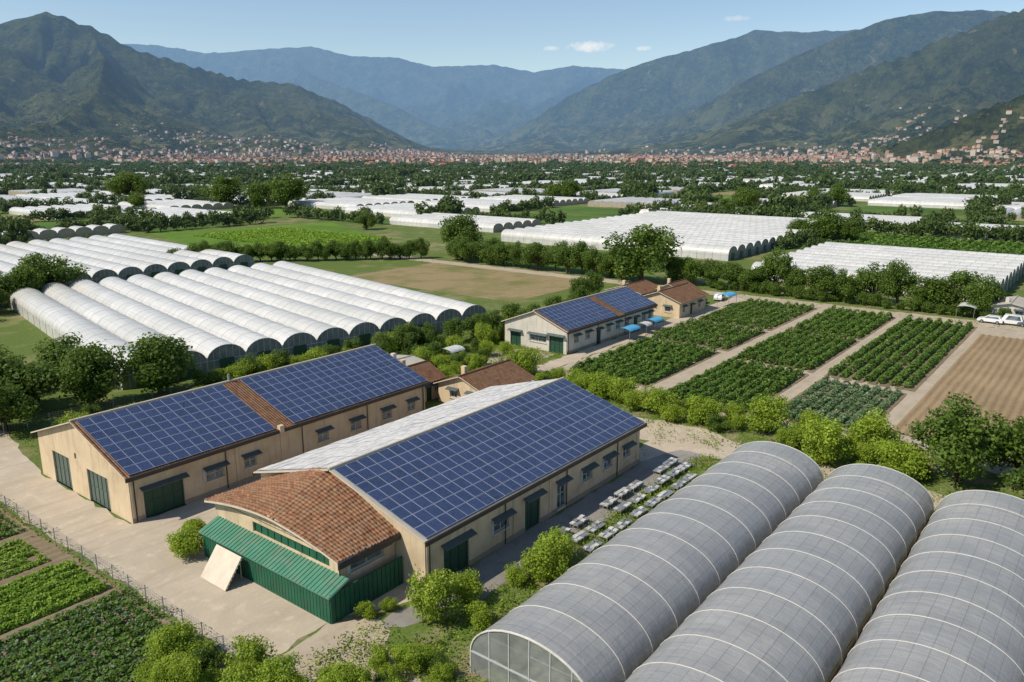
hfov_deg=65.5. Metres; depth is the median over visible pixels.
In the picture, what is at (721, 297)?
parked car
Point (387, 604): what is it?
green shrub
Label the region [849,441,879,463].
green shrub
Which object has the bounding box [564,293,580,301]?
broadleaf tree
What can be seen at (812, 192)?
broadleaf tree
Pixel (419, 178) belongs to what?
distant trees
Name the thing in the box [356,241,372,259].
broadleaf tree
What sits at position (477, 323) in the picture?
green shrub
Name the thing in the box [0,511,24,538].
vegetable rows
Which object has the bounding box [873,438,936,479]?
green shrub
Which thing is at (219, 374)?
green shrub
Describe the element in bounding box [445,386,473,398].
windows and doors
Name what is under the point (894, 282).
broadleaf tree
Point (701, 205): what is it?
broadleaf tree
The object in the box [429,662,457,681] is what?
green shrub
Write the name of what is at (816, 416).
green shrub
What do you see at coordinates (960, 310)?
green shrub
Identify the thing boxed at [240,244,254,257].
broadleaf tree
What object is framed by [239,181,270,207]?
broadleaf tree
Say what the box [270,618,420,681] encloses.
driveway
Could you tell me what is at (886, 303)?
green shrub
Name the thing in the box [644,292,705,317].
walls
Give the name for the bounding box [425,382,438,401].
walls
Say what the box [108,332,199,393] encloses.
broadleaf tree
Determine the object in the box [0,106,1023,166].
distant town
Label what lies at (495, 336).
green shrub
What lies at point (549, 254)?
broadleaf tree
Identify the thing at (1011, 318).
parked car
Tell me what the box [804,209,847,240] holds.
broadleaf tree
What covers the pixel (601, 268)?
broadleaf tree
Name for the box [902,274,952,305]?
broadleaf tree
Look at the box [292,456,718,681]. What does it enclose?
grass verge
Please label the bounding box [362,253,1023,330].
farm road
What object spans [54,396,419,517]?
windows and doors
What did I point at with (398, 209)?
distant greenhouses
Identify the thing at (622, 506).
nursery bench
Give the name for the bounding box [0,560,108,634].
lettuce rows
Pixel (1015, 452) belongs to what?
broadleaf tree
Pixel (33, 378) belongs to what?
broadleaf tree
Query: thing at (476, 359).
green shrub
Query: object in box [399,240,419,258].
broadleaf tree
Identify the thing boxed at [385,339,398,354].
green shrub
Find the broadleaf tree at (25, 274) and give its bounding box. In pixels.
[0,264,49,302]
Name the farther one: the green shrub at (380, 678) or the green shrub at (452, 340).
the green shrub at (452, 340)
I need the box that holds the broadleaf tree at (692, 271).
[677,257,705,282]
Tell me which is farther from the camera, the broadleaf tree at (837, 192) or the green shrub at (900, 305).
the broadleaf tree at (837, 192)
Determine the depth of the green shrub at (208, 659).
49.38 m
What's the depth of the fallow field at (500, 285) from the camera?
198.85 m
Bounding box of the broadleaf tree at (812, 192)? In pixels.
[805,188,825,196]
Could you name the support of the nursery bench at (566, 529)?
on the concrete lane at (490, 569)
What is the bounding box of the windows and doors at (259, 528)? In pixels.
[254,522,392,574]
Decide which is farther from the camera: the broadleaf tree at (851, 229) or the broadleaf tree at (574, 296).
the broadleaf tree at (851, 229)
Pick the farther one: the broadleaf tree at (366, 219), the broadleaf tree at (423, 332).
the broadleaf tree at (366, 219)
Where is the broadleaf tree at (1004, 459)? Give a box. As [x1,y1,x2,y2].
[985,415,1023,472]
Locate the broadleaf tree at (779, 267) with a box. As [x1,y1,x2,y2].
[756,245,798,284]
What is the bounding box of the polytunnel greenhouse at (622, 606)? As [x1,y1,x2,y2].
[470,441,823,681]
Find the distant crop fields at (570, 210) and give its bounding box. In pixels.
[31,183,964,230]
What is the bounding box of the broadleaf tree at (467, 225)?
[438,212,484,243]
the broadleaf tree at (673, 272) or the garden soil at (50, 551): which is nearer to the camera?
the garden soil at (50, 551)
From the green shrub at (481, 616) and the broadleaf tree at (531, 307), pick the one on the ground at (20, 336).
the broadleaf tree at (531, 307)
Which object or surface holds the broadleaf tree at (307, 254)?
on the ground at (20, 336)
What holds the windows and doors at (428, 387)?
attached to the walls at (434, 395)
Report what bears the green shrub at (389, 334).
on the ground at (20, 336)
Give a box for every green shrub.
[51,416,66,425]
[59,410,88,423]
[79,403,101,416]
[134,657,165,681]
[143,618,196,665]
[147,649,198,681]
[147,663,170,681]
[151,621,196,658]
[159,627,190,653]
[164,522,203,559]
[165,654,210,681]
[178,635,214,660]
[180,517,205,535]
[191,369,216,387]
[191,645,227,674]
[196,668,222,681]
[207,368,224,384]
[209,372,232,383]
[214,375,226,383]
[215,659,260,681]
[218,367,233,378]
[221,631,277,675]
[225,360,255,378]
[229,667,260,681]
[233,352,262,375]
[236,646,260,667]
[253,364,266,373]
[253,651,302,681]
[254,353,285,370]
[254,667,295,681]
[269,349,290,367]
[288,354,304,364]
[288,670,310,681]
[298,352,315,360]
[305,347,327,357]
[313,674,327,681]
[314,343,337,355]
[315,661,339,681]
[320,675,342,681]
[323,658,366,681]
[330,345,340,353]
[342,337,361,350]
[349,666,373,681]
[353,600,377,619]
[367,642,393,671]
[372,671,389,681]
[377,331,399,348]
[377,343,391,353]
[377,596,398,610]
[377,662,405,680]
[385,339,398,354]
[385,676,406,681]
[391,640,425,673]
[392,643,403,658]
[399,340,413,354]
[405,564,463,623]
[409,343,424,354]
[411,346,434,364]
[413,642,436,669]
[421,327,438,345]
[426,345,437,362]
[427,338,445,355]
[429,652,449,667]
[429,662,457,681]
[430,352,450,368]
[437,363,454,379]
[438,332,447,347]
[444,661,458,676]
[445,333,464,346]
[448,354,461,368]
[449,567,484,607]
[450,360,463,372]
[460,351,470,365]
[463,599,492,630]
[464,353,487,367]
[468,361,475,371]
[470,338,481,354]
[473,321,485,335]
[474,322,493,340]
[475,348,488,363]
[477,340,494,354]
[489,333,498,342]
[493,319,504,340]
[497,340,514,354]
[503,347,543,374]
[503,561,527,586]
[519,534,568,582]
[533,526,577,563]
[534,372,546,380]
[541,370,552,379]
[547,367,567,378]
[563,367,586,384]
[566,375,580,385]
[577,372,606,390]
[586,369,617,397]
[607,375,639,402]
[623,389,644,410]
[636,384,679,413]
[657,402,687,421]
[681,395,699,410]
[684,394,723,424]
[704,413,732,431]
[706,277,718,287]
[714,280,727,289]
[722,400,744,424]
[728,282,737,290]
[728,413,746,430]
[738,282,749,290]
[742,392,793,432]
[749,280,760,292]
[758,281,773,293]
[766,281,785,295]
[773,422,806,448]
[782,283,793,295]
[788,283,805,298]
[793,408,825,430]
[799,411,853,465]
[802,287,816,299]
[816,290,831,301]
[830,289,842,301]
[841,407,904,448]
[841,435,858,455]
[842,295,854,303]
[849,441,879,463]
[855,292,868,304]
[867,292,882,305]
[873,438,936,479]
[882,299,893,308]
[894,301,905,309]
[903,296,924,310]
[917,465,931,476]
[920,299,935,312]
[934,303,950,313]
[948,303,963,315]
[964,301,983,316]
[980,311,994,315]
[995,307,1010,316]
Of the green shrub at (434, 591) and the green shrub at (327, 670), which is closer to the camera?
the green shrub at (327, 670)
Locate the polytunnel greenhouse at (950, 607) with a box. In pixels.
[831,490,1023,681]
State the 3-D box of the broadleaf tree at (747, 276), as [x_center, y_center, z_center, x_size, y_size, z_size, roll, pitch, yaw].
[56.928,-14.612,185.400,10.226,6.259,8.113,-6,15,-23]
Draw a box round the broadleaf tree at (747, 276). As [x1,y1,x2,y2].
[734,266,769,286]
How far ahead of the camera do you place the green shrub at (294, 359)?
118.42 m
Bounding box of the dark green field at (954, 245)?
[795,236,1023,254]
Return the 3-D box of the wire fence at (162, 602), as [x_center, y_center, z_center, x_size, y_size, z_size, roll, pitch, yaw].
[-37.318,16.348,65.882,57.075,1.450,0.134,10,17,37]
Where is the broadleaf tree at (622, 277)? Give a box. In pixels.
[611,254,627,279]
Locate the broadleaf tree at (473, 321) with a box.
[459,312,492,337]
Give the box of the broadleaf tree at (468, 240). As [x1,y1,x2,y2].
[445,235,473,259]
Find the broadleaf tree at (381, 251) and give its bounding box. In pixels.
[372,235,391,258]
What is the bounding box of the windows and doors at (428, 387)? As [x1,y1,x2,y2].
[425,379,442,400]
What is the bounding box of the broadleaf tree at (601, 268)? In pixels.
[596,259,615,276]
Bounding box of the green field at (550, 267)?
[479,251,700,278]
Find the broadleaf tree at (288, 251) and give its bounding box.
[279,245,296,260]
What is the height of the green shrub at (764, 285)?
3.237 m
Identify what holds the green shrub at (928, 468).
on the grass strip
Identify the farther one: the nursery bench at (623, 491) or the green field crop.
the green field crop
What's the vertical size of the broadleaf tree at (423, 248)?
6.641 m
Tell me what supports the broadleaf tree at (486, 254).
on the ground at (20, 336)
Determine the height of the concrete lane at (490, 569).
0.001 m
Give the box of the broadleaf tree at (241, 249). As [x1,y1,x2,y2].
[235,245,245,253]
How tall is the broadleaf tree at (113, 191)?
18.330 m
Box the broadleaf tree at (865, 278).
[852,261,901,295]
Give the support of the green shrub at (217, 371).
on the ground at (20, 336)
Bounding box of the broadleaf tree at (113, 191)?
[101,172,122,195]
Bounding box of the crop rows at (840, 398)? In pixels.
[774,376,902,429]
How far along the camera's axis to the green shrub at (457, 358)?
117.61 m
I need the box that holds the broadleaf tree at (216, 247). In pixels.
[211,241,230,251]
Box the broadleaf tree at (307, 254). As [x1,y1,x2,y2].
[296,243,314,260]
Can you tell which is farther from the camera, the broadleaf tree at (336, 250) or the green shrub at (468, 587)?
the broadleaf tree at (336, 250)
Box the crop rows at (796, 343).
[736,326,855,369]
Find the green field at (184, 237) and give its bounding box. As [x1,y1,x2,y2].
[150,222,399,248]
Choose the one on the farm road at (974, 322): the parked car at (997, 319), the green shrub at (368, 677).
the parked car at (997, 319)
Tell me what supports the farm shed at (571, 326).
on the ground at (20, 336)
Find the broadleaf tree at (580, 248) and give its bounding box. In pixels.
[566,239,597,273]
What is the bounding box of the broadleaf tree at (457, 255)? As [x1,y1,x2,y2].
[445,236,463,260]
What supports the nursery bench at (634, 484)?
on the concrete lane at (490, 569)
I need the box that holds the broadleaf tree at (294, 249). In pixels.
[284,245,304,260]
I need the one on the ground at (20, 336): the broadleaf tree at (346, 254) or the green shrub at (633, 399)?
the broadleaf tree at (346, 254)
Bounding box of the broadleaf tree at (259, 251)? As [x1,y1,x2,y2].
[250,242,268,261]
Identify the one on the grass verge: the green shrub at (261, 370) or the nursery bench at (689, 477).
the nursery bench at (689, 477)
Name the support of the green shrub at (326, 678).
on the ground at (20, 336)
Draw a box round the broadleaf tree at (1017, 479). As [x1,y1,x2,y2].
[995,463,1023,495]
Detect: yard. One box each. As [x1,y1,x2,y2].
[0,380,532,661]
[447,343,565,373]
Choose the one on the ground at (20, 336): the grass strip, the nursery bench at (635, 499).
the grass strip
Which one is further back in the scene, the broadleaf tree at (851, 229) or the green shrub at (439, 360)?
the broadleaf tree at (851, 229)
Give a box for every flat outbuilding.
[390,353,424,365]
[991,295,1023,319]
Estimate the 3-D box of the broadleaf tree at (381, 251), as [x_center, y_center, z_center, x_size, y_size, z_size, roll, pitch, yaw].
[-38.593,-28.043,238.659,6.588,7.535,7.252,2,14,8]
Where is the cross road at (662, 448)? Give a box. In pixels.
[635,416,944,511]
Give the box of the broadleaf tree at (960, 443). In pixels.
[905,391,1019,481]
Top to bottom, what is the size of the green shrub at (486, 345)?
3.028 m
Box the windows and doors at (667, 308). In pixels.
[662,299,703,313]
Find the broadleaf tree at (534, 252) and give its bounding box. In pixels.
[519,241,552,269]
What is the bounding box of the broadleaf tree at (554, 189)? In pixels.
[541,181,561,195]
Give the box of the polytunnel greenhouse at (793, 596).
[625,464,933,681]
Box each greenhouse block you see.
[0,234,253,286]
[8,261,486,389]
[501,210,847,260]
[751,242,1023,299]
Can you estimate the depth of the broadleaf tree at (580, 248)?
208.58 m
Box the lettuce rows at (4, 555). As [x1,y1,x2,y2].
[0,539,49,579]
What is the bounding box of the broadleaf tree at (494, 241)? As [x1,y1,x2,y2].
[483,237,499,245]
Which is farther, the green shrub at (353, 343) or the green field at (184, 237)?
the green field at (184, 237)
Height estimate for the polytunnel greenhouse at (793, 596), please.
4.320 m
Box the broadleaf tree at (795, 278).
[783,266,808,291]
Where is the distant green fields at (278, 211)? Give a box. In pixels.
[0,188,1023,224]
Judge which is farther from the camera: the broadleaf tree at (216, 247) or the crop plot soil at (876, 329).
the broadleaf tree at (216, 247)
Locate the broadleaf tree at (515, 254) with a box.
[507,240,522,266]
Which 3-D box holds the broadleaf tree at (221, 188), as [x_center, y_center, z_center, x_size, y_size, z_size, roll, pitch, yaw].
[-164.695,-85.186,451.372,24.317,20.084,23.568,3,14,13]
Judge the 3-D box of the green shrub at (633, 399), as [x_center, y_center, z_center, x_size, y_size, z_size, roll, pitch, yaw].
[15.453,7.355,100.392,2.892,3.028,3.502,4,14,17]
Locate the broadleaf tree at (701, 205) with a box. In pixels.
[697,200,707,207]
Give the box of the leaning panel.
[201,544,241,590]
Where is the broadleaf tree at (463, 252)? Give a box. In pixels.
[452,237,472,261]
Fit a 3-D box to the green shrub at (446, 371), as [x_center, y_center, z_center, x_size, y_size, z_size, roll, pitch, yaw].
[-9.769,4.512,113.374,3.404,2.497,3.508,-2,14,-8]
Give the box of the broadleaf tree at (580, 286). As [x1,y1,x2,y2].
[569,276,592,297]
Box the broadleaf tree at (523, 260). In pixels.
[519,243,533,267]
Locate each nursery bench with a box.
[560,526,571,534]
[569,514,589,529]
[569,530,589,545]
[581,539,603,552]
[585,520,605,534]
[598,526,618,541]
[599,496,617,510]
[613,487,631,500]
[613,501,632,515]
[613,518,632,529]
[626,480,642,492]
[628,493,646,504]
[629,506,648,518]
[643,484,660,495]
[644,497,662,508]
[653,465,668,474]
[654,475,671,486]
[657,489,674,500]
[662,457,677,468]
[666,468,682,476]
[670,480,687,490]
[677,462,692,470]
[681,473,697,480]
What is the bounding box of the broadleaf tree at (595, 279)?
[585,271,605,292]
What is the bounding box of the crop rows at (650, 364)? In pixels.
[570,336,716,385]
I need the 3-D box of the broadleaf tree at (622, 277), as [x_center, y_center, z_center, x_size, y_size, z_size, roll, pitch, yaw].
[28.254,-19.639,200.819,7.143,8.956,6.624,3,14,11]
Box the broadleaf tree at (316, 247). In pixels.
[310,240,323,259]
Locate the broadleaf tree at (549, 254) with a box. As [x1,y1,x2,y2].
[543,242,561,270]
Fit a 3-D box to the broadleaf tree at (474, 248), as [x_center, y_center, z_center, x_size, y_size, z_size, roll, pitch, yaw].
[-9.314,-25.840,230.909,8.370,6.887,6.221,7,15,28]
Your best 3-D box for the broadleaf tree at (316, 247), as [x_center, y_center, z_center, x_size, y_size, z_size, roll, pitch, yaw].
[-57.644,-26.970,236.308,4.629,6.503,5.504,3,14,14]
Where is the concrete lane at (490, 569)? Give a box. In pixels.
[383,450,703,626]
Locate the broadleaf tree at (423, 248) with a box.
[413,237,430,257]
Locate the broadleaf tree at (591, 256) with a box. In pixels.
[579,247,605,273]
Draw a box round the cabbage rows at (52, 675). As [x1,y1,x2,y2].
[0,586,215,681]
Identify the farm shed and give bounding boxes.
[30,344,430,523]
[252,377,646,585]
[500,286,657,354]
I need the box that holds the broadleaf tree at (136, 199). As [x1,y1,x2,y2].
[127,191,145,206]
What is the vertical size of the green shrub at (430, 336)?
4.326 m
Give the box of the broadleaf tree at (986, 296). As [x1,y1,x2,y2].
[961,274,1009,315]
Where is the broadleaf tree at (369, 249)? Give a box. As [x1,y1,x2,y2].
[361,239,375,259]
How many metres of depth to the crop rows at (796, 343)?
128.79 m
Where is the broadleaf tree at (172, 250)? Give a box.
[166,247,185,253]
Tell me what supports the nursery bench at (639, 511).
on the grass verge
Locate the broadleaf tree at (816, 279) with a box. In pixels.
[803,264,839,292]
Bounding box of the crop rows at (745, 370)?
[666,356,803,412]
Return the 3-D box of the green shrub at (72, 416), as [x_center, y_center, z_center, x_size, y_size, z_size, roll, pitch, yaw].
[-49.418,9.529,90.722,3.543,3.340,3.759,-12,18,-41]
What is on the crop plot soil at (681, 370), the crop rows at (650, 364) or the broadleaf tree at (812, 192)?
the crop rows at (650, 364)
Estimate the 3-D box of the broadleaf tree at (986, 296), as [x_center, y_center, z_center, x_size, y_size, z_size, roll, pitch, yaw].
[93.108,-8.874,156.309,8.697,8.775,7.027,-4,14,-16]
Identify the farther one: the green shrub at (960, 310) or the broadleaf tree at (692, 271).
the broadleaf tree at (692, 271)
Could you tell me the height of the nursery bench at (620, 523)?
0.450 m
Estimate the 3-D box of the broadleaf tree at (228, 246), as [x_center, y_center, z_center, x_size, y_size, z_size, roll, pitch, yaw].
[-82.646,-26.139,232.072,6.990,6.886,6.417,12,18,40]
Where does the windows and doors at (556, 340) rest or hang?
in the farm shed at (571, 326)
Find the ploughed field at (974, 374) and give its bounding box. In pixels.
[892,334,1023,458]
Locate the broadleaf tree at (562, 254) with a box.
[550,240,581,272]
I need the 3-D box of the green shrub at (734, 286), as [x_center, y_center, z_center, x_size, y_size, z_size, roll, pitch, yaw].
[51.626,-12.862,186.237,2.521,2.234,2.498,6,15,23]
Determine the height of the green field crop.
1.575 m
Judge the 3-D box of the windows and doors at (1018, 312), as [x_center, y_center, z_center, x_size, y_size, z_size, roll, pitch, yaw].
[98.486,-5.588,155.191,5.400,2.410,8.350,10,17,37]
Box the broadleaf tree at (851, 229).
[837,219,864,240]
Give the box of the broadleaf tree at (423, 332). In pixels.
[415,321,437,344]
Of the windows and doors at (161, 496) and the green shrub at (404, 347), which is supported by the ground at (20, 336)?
the green shrub at (404, 347)
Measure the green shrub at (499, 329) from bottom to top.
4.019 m
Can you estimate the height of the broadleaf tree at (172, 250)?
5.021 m
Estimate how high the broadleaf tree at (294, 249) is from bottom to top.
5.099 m
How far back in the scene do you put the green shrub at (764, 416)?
91.14 m
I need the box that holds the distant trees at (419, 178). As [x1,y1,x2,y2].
[0,158,1023,192]
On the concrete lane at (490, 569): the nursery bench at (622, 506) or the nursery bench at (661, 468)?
the nursery bench at (661, 468)
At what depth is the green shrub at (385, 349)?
123.86 m
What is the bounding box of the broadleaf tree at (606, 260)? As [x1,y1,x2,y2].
[602,253,620,277]
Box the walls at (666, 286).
[656,284,671,290]
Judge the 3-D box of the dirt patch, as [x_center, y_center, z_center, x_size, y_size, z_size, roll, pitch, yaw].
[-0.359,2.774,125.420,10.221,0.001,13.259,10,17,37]
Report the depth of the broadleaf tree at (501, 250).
223.51 m
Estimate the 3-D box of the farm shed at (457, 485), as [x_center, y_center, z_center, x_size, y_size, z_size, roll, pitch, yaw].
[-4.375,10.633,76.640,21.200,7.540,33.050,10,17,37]
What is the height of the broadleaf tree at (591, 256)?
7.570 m
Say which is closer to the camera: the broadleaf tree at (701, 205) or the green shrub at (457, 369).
the green shrub at (457, 369)
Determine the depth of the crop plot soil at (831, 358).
124.61 m
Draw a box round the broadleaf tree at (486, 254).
[477,242,498,263]
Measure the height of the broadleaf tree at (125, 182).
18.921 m
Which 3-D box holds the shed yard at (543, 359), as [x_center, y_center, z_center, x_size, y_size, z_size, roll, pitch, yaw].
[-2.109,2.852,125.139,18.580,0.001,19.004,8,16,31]
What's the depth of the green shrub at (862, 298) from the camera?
168.32 m
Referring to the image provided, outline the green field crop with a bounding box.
[193,227,391,246]
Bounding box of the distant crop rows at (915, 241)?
[800,231,1023,254]
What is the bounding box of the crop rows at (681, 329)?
[652,318,764,349]
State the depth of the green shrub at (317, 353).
120.62 m
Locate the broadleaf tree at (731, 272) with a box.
[716,260,747,284]
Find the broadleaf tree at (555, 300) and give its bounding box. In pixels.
[543,294,567,306]
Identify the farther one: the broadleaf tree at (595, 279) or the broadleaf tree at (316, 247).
the broadleaf tree at (316, 247)
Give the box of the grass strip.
[532,379,1023,499]
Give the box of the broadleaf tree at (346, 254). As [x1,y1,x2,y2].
[334,242,357,259]
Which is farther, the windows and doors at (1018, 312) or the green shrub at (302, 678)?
the windows and doors at (1018, 312)
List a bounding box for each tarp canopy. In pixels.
[438,345,464,355]
[618,324,640,341]
[636,321,652,334]
[645,316,663,332]
[717,292,736,304]
[956,302,976,318]
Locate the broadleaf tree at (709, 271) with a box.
[699,258,727,285]
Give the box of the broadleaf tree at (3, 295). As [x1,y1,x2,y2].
[0,289,10,307]
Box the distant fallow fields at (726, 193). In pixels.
[3,180,763,221]
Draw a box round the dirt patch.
[484,349,553,364]
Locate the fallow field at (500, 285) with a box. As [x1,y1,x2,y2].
[352,263,573,301]
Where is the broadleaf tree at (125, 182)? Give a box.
[104,171,150,194]
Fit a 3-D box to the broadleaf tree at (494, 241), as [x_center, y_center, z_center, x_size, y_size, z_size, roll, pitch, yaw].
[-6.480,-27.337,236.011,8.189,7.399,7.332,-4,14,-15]
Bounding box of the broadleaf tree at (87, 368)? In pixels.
[53,339,131,405]
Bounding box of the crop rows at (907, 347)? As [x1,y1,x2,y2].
[827,314,973,387]
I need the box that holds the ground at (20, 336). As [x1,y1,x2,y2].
[0,158,1023,680]
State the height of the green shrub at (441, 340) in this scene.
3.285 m
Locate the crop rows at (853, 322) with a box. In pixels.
[793,305,892,338]
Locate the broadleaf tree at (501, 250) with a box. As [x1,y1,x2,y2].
[491,239,514,265]
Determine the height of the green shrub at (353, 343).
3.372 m
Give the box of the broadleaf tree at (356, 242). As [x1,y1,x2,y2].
[348,239,360,259]
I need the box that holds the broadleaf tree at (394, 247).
[378,239,398,258]
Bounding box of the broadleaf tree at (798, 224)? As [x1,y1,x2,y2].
[785,217,810,229]
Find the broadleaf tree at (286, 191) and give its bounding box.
[261,172,310,206]
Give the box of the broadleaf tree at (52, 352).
[32,331,94,386]
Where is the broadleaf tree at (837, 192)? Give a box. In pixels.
[825,183,851,205]
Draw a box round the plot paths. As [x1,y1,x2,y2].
[549,299,1023,476]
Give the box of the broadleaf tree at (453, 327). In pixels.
[440,317,466,338]
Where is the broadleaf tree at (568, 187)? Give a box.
[559,179,581,196]
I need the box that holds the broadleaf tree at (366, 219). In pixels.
[354,211,377,229]
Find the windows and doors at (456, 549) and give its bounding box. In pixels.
[441,440,637,576]
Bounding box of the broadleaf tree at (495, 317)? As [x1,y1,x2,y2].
[485,308,505,325]
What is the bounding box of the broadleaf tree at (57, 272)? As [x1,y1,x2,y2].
[13,252,90,284]
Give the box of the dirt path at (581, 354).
[536,297,743,371]
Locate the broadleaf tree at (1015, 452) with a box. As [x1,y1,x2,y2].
[995,418,1023,470]
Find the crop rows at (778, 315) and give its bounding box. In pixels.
[698,298,814,328]
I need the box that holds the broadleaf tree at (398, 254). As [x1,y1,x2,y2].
[388,243,408,258]
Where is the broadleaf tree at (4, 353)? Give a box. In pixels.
[0,344,23,364]
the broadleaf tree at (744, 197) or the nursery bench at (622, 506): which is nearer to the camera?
the nursery bench at (622, 506)
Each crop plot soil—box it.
[567,344,719,387]
[653,323,767,350]
[672,363,808,415]
[700,304,817,330]
[731,331,859,372]
[776,379,906,433]
[792,313,895,339]
[824,321,976,390]
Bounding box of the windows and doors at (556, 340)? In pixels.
[507,309,654,353]
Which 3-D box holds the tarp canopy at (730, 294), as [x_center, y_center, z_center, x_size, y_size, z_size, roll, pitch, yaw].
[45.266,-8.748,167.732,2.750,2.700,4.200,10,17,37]
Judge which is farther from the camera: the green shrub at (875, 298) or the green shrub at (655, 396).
the green shrub at (875, 298)
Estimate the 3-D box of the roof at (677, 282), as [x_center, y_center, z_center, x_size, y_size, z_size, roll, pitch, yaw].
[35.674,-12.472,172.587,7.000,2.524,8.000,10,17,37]
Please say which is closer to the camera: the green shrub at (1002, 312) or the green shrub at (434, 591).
the green shrub at (434, 591)
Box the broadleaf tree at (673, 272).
[659,254,684,281]
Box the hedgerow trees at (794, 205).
[0,176,1023,254]
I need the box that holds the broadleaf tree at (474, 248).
[467,241,486,262]
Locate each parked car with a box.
[714,293,725,300]
[977,314,1002,324]
[1000,313,1023,325]
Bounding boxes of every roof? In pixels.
[399,359,446,381]
[433,359,535,390]
[605,279,658,294]
[643,282,708,303]
[656,278,698,288]
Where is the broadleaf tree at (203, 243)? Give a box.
[191,239,210,251]
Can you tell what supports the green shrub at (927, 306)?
on the ground at (20, 336)
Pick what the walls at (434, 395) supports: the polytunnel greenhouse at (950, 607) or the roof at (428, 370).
the roof at (428, 370)
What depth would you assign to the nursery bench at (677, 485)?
77.31 m
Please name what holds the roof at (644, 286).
on the walls
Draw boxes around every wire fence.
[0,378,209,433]
[0,495,261,661]
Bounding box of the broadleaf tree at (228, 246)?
[218,241,239,252]
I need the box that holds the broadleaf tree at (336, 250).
[328,239,345,259]
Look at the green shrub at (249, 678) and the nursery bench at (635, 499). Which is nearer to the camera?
the green shrub at (249, 678)
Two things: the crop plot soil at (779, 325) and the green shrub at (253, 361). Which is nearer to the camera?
the green shrub at (253, 361)
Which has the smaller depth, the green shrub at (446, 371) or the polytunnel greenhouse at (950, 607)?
the polytunnel greenhouse at (950, 607)
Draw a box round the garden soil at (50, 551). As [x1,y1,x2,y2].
[0,508,231,681]
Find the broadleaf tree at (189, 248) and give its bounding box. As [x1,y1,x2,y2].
[184,242,200,251]
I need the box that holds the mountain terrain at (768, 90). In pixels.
[0,9,1023,163]
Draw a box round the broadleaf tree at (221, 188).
[198,173,243,207]
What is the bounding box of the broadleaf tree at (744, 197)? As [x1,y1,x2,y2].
[729,186,761,208]
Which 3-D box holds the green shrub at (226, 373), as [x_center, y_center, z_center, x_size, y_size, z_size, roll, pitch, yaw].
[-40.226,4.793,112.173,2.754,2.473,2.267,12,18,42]
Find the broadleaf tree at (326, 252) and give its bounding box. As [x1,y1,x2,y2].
[320,243,332,260]
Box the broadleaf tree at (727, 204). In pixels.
[710,198,737,212]
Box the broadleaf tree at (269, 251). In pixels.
[264,243,278,260]
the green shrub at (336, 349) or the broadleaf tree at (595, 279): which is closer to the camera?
the green shrub at (336, 349)
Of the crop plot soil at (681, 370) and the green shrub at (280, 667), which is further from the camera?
the crop plot soil at (681, 370)
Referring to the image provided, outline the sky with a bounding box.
[0,0,1023,71]
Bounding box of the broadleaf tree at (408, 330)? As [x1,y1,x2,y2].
[391,321,420,348]
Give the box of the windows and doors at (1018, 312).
[1000,307,1023,314]
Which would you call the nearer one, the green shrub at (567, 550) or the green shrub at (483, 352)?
the green shrub at (567, 550)
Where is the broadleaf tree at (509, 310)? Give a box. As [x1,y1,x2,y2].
[500,302,525,318]
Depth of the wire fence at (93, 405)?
99.93 m
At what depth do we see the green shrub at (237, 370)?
112.30 m
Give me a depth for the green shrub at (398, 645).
51.26 m
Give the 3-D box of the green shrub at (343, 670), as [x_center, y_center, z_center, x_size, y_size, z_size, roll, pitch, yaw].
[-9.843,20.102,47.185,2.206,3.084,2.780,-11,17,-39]
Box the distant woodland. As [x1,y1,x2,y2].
[0,93,1023,185]
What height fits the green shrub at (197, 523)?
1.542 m
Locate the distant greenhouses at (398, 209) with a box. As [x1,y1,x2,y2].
[0,163,1023,241]
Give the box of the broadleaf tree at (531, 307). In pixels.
[523,302,539,312]
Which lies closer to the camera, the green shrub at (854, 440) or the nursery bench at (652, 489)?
the nursery bench at (652, 489)
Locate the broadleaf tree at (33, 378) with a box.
[0,352,64,408]
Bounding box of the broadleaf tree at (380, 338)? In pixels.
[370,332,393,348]
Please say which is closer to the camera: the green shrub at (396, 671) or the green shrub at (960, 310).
the green shrub at (396, 671)
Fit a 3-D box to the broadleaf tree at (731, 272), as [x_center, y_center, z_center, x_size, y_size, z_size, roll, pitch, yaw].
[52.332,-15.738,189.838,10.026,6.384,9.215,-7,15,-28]
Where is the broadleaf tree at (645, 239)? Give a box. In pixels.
[602,223,684,280]
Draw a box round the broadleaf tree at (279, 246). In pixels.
[269,239,289,260]
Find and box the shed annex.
[198,467,402,623]
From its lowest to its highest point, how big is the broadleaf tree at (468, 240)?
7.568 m
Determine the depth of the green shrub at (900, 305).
163.38 m
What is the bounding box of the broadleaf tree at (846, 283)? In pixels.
[826,268,858,300]
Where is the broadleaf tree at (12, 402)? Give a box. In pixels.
[0,376,41,431]
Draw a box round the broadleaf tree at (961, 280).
[926,269,986,306]
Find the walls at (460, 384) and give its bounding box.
[438,377,530,402]
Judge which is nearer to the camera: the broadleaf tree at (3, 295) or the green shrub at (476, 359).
the green shrub at (476, 359)
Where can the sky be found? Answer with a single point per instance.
(529, 35)
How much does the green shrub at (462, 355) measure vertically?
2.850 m
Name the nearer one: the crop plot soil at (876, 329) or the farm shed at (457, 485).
the farm shed at (457, 485)
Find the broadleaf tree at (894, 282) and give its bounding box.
[876,258,922,303]

